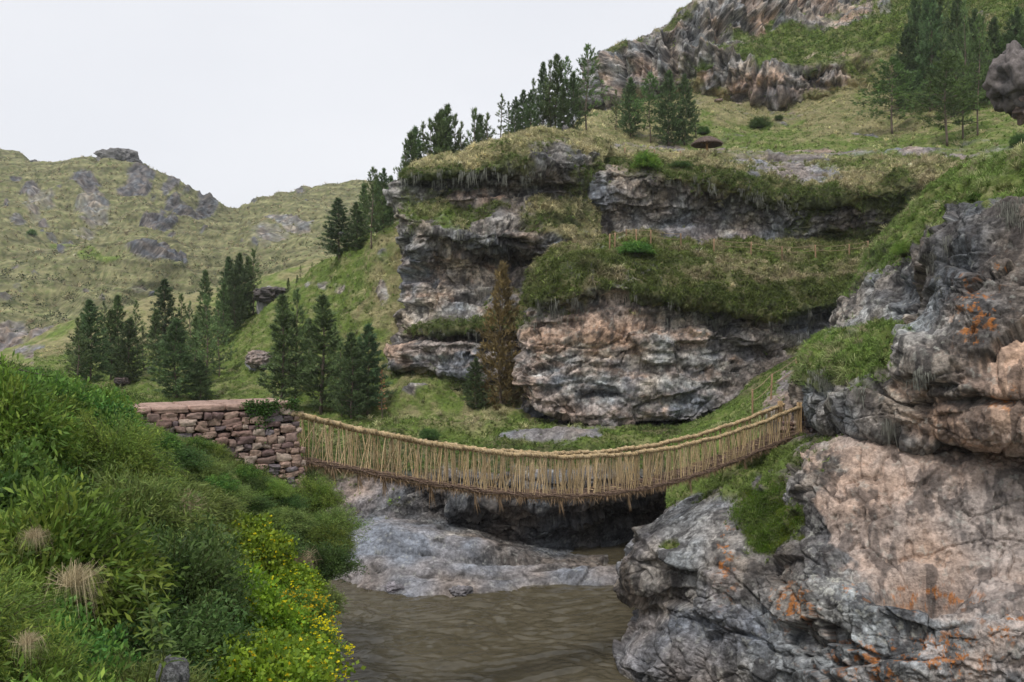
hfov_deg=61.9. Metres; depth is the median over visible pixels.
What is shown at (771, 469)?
grass
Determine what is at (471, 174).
hanging moss
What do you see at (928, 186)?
ground cover
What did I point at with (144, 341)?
pine tree
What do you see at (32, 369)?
bush
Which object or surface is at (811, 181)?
grass
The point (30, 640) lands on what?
grass tussock
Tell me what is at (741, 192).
hanging moss
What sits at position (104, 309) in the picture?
pine tree
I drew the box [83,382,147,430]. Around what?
bush
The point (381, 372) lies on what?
pine tree
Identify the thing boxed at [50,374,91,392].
bush
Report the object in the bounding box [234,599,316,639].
flowering bush
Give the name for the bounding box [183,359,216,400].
pine tree
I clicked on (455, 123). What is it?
pine tree
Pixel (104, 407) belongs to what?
bush
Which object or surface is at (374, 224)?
pine tree
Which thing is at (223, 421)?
stone wall
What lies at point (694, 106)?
pine tree
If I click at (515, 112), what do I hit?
pine tree
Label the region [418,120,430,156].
pine tree
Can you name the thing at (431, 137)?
pine tree
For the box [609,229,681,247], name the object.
rope fence
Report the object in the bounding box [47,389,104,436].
bush
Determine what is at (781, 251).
rope fence
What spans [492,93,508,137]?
pine tree
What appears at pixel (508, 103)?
pine tree
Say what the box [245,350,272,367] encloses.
boulder
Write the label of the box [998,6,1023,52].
pine tree
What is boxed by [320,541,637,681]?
river
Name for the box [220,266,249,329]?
pine tree
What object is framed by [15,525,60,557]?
grass tussock
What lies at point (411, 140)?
pine tree
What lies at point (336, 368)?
pine tree
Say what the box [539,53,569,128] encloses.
pine tree
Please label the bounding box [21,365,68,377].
bush
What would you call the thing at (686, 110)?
pine tree
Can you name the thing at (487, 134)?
pine tree
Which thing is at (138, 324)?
pine tree
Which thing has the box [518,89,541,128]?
pine tree
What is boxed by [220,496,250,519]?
bush
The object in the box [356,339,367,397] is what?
pine tree
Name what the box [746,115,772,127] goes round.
bush
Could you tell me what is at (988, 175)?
grass
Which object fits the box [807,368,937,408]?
hanging moss
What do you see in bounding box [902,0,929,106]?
pine tree
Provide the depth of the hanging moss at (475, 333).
74.90 m
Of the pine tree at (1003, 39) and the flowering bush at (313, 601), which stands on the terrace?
the pine tree at (1003, 39)
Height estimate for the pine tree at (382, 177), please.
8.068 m
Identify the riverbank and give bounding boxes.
[7,363,309,543]
[300,416,702,597]
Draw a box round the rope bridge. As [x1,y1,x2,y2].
[290,401,805,513]
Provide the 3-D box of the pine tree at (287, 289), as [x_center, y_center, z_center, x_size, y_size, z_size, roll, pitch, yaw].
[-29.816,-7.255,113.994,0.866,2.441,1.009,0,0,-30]
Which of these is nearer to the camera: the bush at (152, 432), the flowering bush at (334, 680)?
the flowering bush at (334, 680)
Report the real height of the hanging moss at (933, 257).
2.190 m
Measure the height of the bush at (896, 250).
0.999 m
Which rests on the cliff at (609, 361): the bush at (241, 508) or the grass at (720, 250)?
the grass at (720, 250)
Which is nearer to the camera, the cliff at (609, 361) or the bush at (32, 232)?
the cliff at (609, 361)
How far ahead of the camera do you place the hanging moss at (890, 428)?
30.30 m
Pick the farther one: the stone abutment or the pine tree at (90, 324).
the pine tree at (90, 324)
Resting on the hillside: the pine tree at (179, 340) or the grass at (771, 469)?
the pine tree at (179, 340)
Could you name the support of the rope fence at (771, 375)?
on the path
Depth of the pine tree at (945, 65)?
96.94 m
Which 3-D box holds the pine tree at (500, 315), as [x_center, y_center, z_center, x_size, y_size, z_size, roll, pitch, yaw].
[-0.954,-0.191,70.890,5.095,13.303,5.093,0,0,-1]
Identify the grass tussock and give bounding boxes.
[6,628,53,663]
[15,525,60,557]
[36,556,128,636]
[174,488,209,530]
[287,545,321,570]
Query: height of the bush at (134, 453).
2.131 m
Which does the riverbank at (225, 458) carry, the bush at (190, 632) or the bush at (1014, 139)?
the bush at (190, 632)
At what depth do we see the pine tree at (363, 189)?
107.86 m
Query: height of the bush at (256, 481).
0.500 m
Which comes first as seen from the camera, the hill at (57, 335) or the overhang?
the overhang
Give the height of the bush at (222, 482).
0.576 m
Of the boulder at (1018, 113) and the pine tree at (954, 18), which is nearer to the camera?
the boulder at (1018, 113)
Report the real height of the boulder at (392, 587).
0.677 m
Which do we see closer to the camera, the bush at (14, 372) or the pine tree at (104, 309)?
the bush at (14, 372)
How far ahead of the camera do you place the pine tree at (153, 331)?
99.84 m
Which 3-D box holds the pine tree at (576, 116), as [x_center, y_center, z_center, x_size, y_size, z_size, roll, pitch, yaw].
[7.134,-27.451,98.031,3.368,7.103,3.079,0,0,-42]
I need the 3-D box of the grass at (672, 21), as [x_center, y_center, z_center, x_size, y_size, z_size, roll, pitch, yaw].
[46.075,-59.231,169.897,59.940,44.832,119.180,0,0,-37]
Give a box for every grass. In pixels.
[8,359,311,548]
[300,414,703,518]
[386,124,614,392]
[510,88,1023,158]
[516,227,870,354]
[590,0,1023,112]
[604,148,981,241]
[659,431,843,562]
[664,356,794,507]
[786,138,1023,389]
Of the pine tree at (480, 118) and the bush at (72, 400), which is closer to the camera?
the bush at (72, 400)
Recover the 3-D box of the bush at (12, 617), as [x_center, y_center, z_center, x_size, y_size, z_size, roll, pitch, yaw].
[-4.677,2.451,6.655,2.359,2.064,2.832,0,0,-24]
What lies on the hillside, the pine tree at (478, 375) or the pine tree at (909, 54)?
the pine tree at (478, 375)
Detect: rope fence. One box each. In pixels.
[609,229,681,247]
[713,239,868,259]
[751,358,796,414]
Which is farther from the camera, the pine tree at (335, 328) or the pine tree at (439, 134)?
the pine tree at (439, 134)
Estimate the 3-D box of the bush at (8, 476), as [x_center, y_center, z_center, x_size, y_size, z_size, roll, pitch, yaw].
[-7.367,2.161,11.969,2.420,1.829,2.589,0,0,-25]
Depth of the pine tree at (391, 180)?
103.88 m
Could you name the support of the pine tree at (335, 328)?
on the hillside
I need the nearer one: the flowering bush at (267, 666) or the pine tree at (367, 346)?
the flowering bush at (267, 666)
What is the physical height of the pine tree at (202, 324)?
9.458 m
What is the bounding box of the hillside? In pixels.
[34,221,566,442]
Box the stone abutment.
[766,420,812,434]
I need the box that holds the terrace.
[503,88,1023,161]
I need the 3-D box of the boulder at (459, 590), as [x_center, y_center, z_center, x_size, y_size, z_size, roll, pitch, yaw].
[-2.832,13.863,47.284,1.403,0.615,1.238,0,0,0]
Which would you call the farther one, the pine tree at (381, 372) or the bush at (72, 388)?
the pine tree at (381, 372)
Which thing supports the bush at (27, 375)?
on the riverbank at (225, 458)
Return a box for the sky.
[0,0,691,207]
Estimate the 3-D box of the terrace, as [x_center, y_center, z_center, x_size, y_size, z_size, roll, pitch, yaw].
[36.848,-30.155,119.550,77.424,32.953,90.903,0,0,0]
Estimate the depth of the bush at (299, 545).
18.89 m
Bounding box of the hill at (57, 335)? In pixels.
[0,257,328,368]
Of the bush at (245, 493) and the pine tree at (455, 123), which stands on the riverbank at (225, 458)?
the bush at (245, 493)
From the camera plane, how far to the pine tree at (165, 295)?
107.50 m
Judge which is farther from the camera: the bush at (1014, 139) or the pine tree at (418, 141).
the pine tree at (418, 141)
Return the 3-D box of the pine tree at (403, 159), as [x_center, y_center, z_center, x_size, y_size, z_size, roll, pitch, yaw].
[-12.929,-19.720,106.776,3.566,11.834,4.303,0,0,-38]
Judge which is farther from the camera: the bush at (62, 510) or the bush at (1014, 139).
the bush at (1014, 139)
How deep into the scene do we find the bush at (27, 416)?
14.47 m
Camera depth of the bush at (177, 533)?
14.03 m
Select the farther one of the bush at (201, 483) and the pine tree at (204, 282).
the pine tree at (204, 282)
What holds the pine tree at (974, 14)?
on the terrace
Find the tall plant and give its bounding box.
[125,574,183,681]
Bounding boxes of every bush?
[0,349,99,474]
[0,363,49,410]
[0,430,79,528]
[0,459,189,647]
[0,529,78,681]
[0,555,92,641]
[0,611,119,681]
[1,364,62,397]
[1,498,140,561]
[10,650,151,681]
[18,365,56,374]
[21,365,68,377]
[24,592,153,681]
[26,229,37,235]
[31,370,114,418]
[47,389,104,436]
[47,456,102,504]
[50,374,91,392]
[56,667,116,681]
[60,422,120,477]
[61,404,191,492]
[65,387,150,445]
[77,459,221,539]
[82,644,238,681]
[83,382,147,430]
[93,383,129,404]
[94,585,281,681]
[115,512,269,638]
[133,525,258,573]
[135,424,168,446]
[142,422,170,433]
[147,431,185,451]
[149,445,188,474]
[150,478,249,544]
[153,444,215,468]
[163,433,188,444]
[176,478,223,495]
[183,455,236,480]
[185,435,216,452]
[188,628,331,681]
[199,440,233,457]
[201,472,241,493]
[216,509,299,578]
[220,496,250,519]
[221,483,269,507]
[228,559,293,628]
[232,464,263,480]
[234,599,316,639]
[235,621,365,681]
[238,475,272,490]
[242,494,280,513]
[252,475,297,499]
[255,505,320,535]
[261,551,329,596]
[275,493,310,509]
[278,585,341,630]
[279,528,314,557]
[286,472,348,515]
[300,503,373,544]
[301,610,354,660]
[304,520,359,559]
[304,538,368,583]
[312,654,342,681]
[317,575,351,627]
[418,427,441,439]
[617,240,656,253]
[629,149,662,169]
[667,160,694,167]
[696,125,711,133]
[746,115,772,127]
[773,114,783,119]
[888,240,909,257]
[965,191,981,201]
[1008,131,1023,146]
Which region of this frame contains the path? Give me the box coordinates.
[665,356,820,506]
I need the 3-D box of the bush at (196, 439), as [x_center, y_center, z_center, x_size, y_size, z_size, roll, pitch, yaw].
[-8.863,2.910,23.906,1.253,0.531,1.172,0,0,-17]
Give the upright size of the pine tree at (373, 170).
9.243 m
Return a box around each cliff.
[382,128,614,394]
[511,231,864,426]
[586,151,961,242]
[612,433,1023,681]
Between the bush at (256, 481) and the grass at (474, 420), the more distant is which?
the grass at (474, 420)
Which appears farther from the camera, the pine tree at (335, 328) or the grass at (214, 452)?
the pine tree at (335, 328)
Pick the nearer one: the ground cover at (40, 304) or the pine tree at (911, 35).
the pine tree at (911, 35)
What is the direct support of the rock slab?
on the hillside
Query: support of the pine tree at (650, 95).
on the terrace
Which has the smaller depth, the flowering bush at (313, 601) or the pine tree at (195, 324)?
the flowering bush at (313, 601)
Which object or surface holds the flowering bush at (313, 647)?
on the riverbank at (225, 458)
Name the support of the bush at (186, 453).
on the riverbank at (225, 458)
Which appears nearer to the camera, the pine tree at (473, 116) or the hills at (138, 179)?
the pine tree at (473, 116)
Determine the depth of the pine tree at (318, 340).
72.52 m
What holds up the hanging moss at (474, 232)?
hanging from the cliff at (449, 274)
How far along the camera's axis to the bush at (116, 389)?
23.56 m
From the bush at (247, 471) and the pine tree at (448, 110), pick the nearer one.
the bush at (247, 471)
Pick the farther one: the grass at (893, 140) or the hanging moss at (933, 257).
the grass at (893, 140)
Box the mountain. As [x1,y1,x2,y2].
[574,0,1023,121]
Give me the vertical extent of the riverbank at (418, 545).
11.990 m
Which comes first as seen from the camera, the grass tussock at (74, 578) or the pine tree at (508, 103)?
the grass tussock at (74, 578)
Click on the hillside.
(383, 290)
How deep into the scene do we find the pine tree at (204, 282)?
115.85 m
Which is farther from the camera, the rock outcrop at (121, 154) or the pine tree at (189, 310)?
the rock outcrop at (121, 154)
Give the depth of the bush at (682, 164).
85.88 m
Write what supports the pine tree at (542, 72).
on the terrace
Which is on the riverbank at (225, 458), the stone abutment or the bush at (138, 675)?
the bush at (138, 675)
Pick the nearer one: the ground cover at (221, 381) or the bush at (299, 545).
the bush at (299, 545)
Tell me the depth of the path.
51.77 m
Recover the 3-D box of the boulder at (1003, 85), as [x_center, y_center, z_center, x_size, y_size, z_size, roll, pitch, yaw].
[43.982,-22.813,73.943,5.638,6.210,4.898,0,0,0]
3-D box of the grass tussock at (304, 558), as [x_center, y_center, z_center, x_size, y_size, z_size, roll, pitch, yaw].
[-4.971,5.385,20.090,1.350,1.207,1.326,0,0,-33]
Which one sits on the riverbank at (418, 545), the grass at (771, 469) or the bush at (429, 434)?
the bush at (429, 434)
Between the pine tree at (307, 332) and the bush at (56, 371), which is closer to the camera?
the bush at (56, 371)
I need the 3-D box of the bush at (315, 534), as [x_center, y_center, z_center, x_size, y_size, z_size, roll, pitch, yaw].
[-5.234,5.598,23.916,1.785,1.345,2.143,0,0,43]
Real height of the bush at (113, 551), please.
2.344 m
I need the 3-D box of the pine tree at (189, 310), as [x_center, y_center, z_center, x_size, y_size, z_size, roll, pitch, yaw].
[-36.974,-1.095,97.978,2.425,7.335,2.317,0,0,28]
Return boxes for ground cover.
[0,250,334,332]
[0,357,329,662]
[141,301,518,422]
[306,416,698,482]
[796,150,1023,376]
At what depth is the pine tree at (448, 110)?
108.51 m
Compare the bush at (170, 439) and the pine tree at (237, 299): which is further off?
the pine tree at (237, 299)
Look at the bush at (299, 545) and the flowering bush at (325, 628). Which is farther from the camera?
the bush at (299, 545)
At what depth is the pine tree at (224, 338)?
91.27 m
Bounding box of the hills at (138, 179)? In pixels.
[0,149,398,351]
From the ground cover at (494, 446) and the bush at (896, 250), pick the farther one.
the ground cover at (494, 446)
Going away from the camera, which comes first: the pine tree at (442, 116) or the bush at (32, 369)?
the bush at (32, 369)
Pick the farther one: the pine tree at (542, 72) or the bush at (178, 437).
the pine tree at (542, 72)
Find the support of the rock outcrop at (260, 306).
on the hillside
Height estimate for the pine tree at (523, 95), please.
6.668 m
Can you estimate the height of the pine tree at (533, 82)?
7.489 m
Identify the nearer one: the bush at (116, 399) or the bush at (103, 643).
the bush at (103, 643)
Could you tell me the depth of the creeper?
26.41 m
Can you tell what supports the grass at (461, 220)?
on the cliff at (449, 274)
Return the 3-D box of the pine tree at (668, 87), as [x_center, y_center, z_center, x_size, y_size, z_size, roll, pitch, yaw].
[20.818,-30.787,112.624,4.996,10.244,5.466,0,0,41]
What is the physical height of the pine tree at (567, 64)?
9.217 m
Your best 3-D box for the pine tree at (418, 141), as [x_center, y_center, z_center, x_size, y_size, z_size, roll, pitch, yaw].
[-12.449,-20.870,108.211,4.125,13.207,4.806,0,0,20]
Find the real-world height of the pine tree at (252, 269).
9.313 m
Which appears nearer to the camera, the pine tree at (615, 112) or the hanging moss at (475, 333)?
the hanging moss at (475, 333)
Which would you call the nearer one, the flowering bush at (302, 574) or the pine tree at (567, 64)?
the flowering bush at (302, 574)
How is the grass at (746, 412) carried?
on the path
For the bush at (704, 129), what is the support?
on the terrace
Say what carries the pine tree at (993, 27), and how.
on the terrace
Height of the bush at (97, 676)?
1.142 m
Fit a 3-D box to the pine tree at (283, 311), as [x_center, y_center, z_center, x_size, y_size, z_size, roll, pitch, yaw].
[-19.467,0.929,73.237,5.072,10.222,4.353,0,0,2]
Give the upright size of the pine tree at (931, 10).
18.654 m
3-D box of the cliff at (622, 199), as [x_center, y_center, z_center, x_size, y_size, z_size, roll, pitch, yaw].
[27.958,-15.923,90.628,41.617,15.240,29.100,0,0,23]
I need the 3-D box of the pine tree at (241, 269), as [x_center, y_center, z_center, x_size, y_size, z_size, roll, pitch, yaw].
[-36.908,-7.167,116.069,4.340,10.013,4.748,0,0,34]
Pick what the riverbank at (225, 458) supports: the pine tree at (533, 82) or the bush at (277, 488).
the bush at (277, 488)
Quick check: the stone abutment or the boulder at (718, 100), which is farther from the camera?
the boulder at (718, 100)
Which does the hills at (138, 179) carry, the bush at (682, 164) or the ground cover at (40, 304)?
the ground cover at (40, 304)
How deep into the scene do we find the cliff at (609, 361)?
65.98 m
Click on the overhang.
(963, 337)
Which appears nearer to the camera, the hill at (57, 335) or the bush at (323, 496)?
the bush at (323, 496)
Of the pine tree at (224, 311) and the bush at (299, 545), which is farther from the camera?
the pine tree at (224, 311)
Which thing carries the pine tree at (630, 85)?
on the terrace
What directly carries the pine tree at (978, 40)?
on the terrace
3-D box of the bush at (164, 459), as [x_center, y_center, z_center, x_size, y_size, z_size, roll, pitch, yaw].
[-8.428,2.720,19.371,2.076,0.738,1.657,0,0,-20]
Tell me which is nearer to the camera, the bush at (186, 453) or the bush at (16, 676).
the bush at (16, 676)
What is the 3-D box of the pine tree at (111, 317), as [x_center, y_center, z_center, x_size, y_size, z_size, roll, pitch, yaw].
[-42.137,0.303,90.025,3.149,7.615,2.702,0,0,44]
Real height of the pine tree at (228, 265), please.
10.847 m
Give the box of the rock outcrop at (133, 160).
[126,158,142,162]
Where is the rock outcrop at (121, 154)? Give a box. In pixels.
[93,147,138,160]
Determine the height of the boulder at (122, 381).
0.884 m
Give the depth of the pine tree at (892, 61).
116.23 m
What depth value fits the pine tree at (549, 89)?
98.70 m
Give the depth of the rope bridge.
33.46 m
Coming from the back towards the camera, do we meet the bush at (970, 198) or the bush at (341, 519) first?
the bush at (970, 198)
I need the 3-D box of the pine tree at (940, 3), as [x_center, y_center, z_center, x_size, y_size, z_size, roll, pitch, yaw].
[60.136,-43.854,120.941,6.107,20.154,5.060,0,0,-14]
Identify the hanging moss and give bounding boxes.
[400,164,536,193]
[418,320,517,352]
[438,221,493,247]
[533,290,824,341]
[561,261,657,280]
[664,170,797,221]
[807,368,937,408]
[881,418,897,448]
[924,250,946,297]
[942,196,1023,261]
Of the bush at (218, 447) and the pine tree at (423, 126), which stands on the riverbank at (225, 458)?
the bush at (218, 447)
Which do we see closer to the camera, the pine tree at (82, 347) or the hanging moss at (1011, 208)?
the hanging moss at (1011, 208)
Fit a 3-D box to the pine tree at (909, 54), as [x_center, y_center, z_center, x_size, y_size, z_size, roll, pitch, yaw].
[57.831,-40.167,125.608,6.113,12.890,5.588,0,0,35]
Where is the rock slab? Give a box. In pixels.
[252,286,286,303]
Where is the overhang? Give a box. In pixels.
[787,146,1023,456]
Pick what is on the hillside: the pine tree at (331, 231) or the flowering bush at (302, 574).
the pine tree at (331, 231)
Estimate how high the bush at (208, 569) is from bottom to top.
2.052 m
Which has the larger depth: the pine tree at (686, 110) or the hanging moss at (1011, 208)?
the pine tree at (686, 110)
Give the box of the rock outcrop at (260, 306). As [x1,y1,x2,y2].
[256,286,271,313]
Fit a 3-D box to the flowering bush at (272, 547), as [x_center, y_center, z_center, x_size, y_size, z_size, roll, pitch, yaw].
[-5.493,4.068,16.913,2.612,1.339,2.891,0,0,-23]
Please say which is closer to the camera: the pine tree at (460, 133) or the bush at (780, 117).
the pine tree at (460, 133)
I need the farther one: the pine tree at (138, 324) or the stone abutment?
the pine tree at (138, 324)
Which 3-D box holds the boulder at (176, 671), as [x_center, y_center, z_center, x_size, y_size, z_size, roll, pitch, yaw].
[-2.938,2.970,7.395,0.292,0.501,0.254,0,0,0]
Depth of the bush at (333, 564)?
22.27 m
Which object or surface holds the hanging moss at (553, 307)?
hanging from the cliff at (609, 361)
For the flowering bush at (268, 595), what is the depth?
13.98 m
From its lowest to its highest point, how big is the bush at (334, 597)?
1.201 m
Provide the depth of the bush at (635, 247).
69.69 m
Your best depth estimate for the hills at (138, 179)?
380.13 m
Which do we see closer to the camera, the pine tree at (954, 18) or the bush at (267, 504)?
the bush at (267, 504)
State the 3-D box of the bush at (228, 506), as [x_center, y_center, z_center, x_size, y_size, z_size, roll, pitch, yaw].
[-6.565,3.334,16.672,2.944,1.481,3.321,0,0,1]
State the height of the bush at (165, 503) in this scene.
1.858 m
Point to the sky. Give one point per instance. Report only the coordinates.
(237, 101)
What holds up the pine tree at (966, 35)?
on the terrace
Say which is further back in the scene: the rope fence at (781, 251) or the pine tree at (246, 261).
the pine tree at (246, 261)
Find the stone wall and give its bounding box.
[127,398,308,512]
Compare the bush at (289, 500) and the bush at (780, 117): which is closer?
the bush at (289, 500)
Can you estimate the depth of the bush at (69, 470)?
14.26 m
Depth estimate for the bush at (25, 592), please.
8.51 m
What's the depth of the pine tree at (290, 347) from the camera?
83.77 m
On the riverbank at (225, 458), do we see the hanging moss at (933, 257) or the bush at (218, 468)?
the bush at (218, 468)
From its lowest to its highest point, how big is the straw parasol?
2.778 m
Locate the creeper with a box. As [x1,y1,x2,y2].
[239,398,303,449]
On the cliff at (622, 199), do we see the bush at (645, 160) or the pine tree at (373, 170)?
the bush at (645, 160)
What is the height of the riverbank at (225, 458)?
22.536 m
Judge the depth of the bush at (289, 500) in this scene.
23.71 m
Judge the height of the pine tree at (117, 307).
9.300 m
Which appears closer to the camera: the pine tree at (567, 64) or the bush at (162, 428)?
the bush at (162, 428)
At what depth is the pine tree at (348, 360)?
69.74 m
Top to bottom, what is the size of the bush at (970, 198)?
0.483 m
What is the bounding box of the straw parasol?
[691,136,723,149]
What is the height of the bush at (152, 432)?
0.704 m
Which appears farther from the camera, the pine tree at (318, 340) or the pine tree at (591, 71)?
the pine tree at (591, 71)
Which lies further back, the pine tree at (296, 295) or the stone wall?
the pine tree at (296, 295)
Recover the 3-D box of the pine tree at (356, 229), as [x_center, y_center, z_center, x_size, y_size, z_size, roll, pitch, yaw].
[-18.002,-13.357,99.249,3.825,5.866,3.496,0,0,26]
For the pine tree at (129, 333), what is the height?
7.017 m
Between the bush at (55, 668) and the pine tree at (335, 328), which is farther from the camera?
the pine tree at (335, 328)
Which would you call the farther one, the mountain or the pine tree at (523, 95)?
the mountain
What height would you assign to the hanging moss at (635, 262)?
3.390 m
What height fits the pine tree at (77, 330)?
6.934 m
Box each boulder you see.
[113,377,129,384]
[155,655,189,681]
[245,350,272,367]
[382,581,404,592]
[448,585,472,596]
[714,98,722,102]
[982,40,1023,116]
[1012,96,1023,125]
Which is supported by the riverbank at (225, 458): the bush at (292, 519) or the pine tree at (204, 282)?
the bush at (292, 519)
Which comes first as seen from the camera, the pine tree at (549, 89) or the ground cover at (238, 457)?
the ground cover at (238, 457)
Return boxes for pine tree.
[58,317,93,379]
[64,299,114,382]
[70,315,92,369]
[95,299,107,352]
[98,309,120,379]
[104,293,134,377]
[109,318,149,383]
[129,300,151,356]
[138,326,149,368]
[140,318,203,397]
[141,278,185,350]
[145,309,167,364]
[162,293,192,352]
[181,316,208,378]
[183,301,196,350]
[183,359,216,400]
[186,292,224,395]
[192,269,218,337]
[204,299,237,376]
[211,282,236,344]
[213,255,243,328]
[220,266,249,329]
[227,253,255,321]
[242,248,263,314]
[242,256,255,310]
[255,294,312,400]
[268,286,316,408]
[278,307,303,376]
[285,278,289,292]
[293,294,345,414]
[297,317,320,386]
[313,197,358,259]
[319,322,341,380]
[324,340,359,416]
[328,331,376,418]
[339,202,370,250]
[347,323,397,414]
[352,183,370,233]
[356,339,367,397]
[357,167,388,248]
[366,177,386,233]
[370,168,394,230]
[376,369,386,418]
[384,175,397,224]
[393,138,409,179]
[398,130,422,219]
[408,125,422,161]
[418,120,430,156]
[421,116,441,157]
[429,112,446,154]
[431,107,453,151]
[435,102,455,153]
[443,112,463,152]
[453,121,468,152]
[460,358,491,408]
[464,107,482,146]
[469,113,485,142]
[471,259,523,409]
[478,112,495,140]
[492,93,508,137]
[503,101,511,134]
[505,96,524,133]
[512,89,531,130]
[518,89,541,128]
[528,77,542,122]
[531,61,553,126]
[537,60,559,126]
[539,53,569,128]
[554,86,572,128]
[555,55,581,124]
[564,71,585,130]
[567,43,611,128]
[607,90,623,129]
[616,77,644,136]
[628,71,670,142]
[651,69,685,145]
[670,73,701,144]
[686,102,703,137]
[850,56,934,133]
[886,26,923,108]
[896,50,985,145]
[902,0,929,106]
[904,0,935,106]
[908,0,952,111]
[915,0,956,84]
[932,0,980,116]
[943,0,984,139]
[958,8,989,108]
[962,12,996,134]
[975,16,1005,100]
[988,33,1021,68]
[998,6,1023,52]
[1011,7,1023,43]
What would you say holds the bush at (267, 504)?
on the riverbank at (225, 458)
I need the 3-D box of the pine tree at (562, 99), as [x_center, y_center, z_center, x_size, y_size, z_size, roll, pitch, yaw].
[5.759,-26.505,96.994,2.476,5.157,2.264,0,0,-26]
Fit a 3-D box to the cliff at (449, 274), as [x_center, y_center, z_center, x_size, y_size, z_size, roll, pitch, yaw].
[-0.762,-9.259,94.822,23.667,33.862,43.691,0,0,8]

